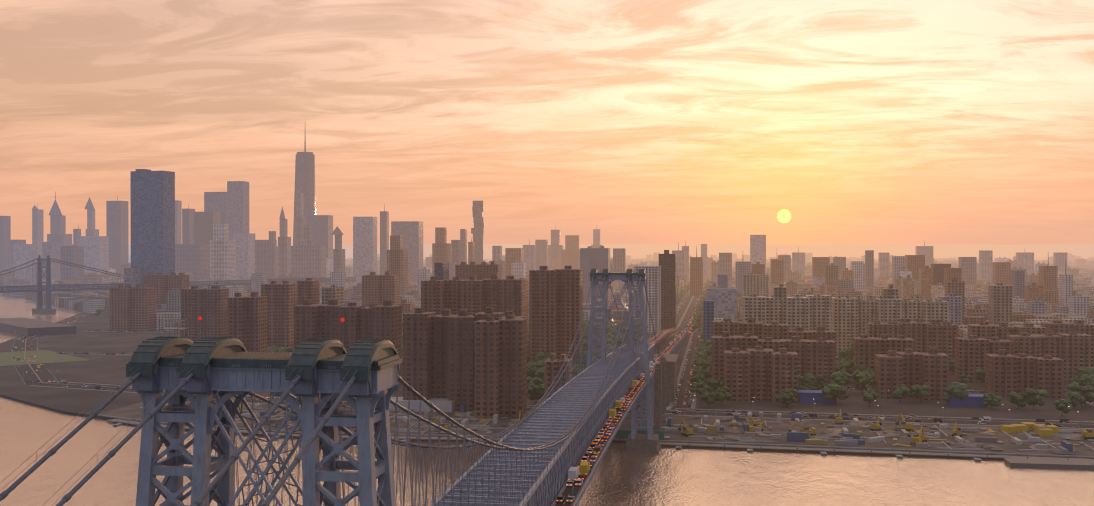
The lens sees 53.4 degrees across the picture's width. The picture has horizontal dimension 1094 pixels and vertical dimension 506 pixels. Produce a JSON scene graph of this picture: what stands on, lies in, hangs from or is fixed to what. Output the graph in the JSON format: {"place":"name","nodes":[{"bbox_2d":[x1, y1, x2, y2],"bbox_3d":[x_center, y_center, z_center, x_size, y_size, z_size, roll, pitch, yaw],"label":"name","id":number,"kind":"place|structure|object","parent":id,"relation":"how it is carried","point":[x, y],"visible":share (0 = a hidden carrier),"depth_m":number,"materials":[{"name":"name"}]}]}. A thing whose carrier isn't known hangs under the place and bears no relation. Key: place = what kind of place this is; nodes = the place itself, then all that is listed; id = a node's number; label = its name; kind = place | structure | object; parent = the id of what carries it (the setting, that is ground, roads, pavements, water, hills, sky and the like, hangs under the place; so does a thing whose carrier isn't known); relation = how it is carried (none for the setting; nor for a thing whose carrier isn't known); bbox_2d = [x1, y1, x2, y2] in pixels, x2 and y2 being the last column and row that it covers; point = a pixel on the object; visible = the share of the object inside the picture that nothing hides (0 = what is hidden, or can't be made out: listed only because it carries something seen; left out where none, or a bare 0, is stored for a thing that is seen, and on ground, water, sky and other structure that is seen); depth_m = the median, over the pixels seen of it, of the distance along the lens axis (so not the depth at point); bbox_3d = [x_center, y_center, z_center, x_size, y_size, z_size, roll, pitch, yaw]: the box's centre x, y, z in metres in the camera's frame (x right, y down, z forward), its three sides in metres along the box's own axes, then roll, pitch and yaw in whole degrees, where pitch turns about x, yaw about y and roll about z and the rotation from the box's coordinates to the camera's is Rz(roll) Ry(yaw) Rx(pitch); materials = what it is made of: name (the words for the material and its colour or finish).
{"place":"outdoors","nodes":[
{"label":"outdoors","id":0,"kind":"place"},
{"bbox_2d":[0,296,1093,505],"bbox_3d":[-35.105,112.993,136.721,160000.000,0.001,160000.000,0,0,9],"label":"water","id":1,"kind":"structure","parent":0,"point":[669,475],"depth_m":547.33,"materials":[{"name":"liquid"}]},
{"bbox_2d":[0,254,1093,458],"bbox_3d":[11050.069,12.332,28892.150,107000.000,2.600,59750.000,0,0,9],"label":"ground","id":2,"kind":"structure","parent":0,"point":[104,369],"depth_m":842.54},
{"bbox_2d":[0,255,355,314],"bbox_3d":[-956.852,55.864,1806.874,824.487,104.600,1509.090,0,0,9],"label":"distant bridge","id":3,"kind":"structure","parent":2,"relation":"on","point":[47,309],"depth_m":1912.73,"materials":[{"name":"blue metal"}]},
{"bbox_2d":[0,264,688,505],"bbox_3d":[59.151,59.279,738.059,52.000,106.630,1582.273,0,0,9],"label":"suspension bridge","id":4,"kind":"structure","parent":2,"relation":"on","point":[536,453],"depth_m":137.82,"materials":[{"name":"metal"}]},
{"bbox_2d":[11,288,1078,505],"bbox_3d":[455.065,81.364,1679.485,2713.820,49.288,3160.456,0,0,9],"label":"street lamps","id":5,"kind":"object","parent":2,"relation":"on","point":[626,393],"visible":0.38,"depth_m":698.56,"materials":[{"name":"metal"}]},
{"bbox_2d":[0,131,1093,418],"bbox_3d":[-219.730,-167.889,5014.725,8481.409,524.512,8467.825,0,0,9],"label":"city buildings","id":6,"kind":"structure","parent":2,"relation":"on","point":[466,313],"depth_m":1449.22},
{"bbox_2d":[0,318,1093,468],"bbox_3d":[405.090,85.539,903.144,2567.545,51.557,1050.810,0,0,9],"label":"waterfront site","id":7,"kind":"object","parent":2,"relation":"on","point":[1028,442],"visible":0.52,"depth_m":660.99,"materials":[{"name":"concrete"}]},
{"bbox_2d":[13,280,1093,501],"bbox_3d":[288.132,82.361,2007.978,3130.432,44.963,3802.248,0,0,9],"label":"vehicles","id":8,"kind":"object","parent":2,"relation":"on","point":[580,471],"visible":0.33,"depth_m":703.46,"materials":[{"name":"multicoloured metal"}]},
{"bbox_2d":[94,279,1093,415],"bbox_3d":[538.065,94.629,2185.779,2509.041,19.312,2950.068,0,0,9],"label":"trees","id":9,"kind":"object","parent":2,"relation":"on","point":[864,377],"visible":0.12,"depth_m":832.88,"materials":[{"name":"green plant"}]},
{"bbox_2d":[0,0,1093,244],"label":"sky","id":10,"kind":"structure","parent":0,"point":[789,122],"materials":[{"name":"orange"}]},
{"bbox_2d":[12,278,1093,428],"bbox_3d":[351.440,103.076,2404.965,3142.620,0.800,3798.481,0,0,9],"label":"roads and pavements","id":11,"kind":"structure","parent":0,"point":[42,374],"depth_m":854.23,"materials":[{"name":"grey asphalt"}]},
{"bbox_2d":[129,243,1093,253],"bbox_3d":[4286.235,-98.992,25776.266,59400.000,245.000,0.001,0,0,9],"label":"hills","id":12,"kind":"structure","parent":0,"point":[1086,248],"depth_m":25396.97,"materials":[{"name":"grey"}]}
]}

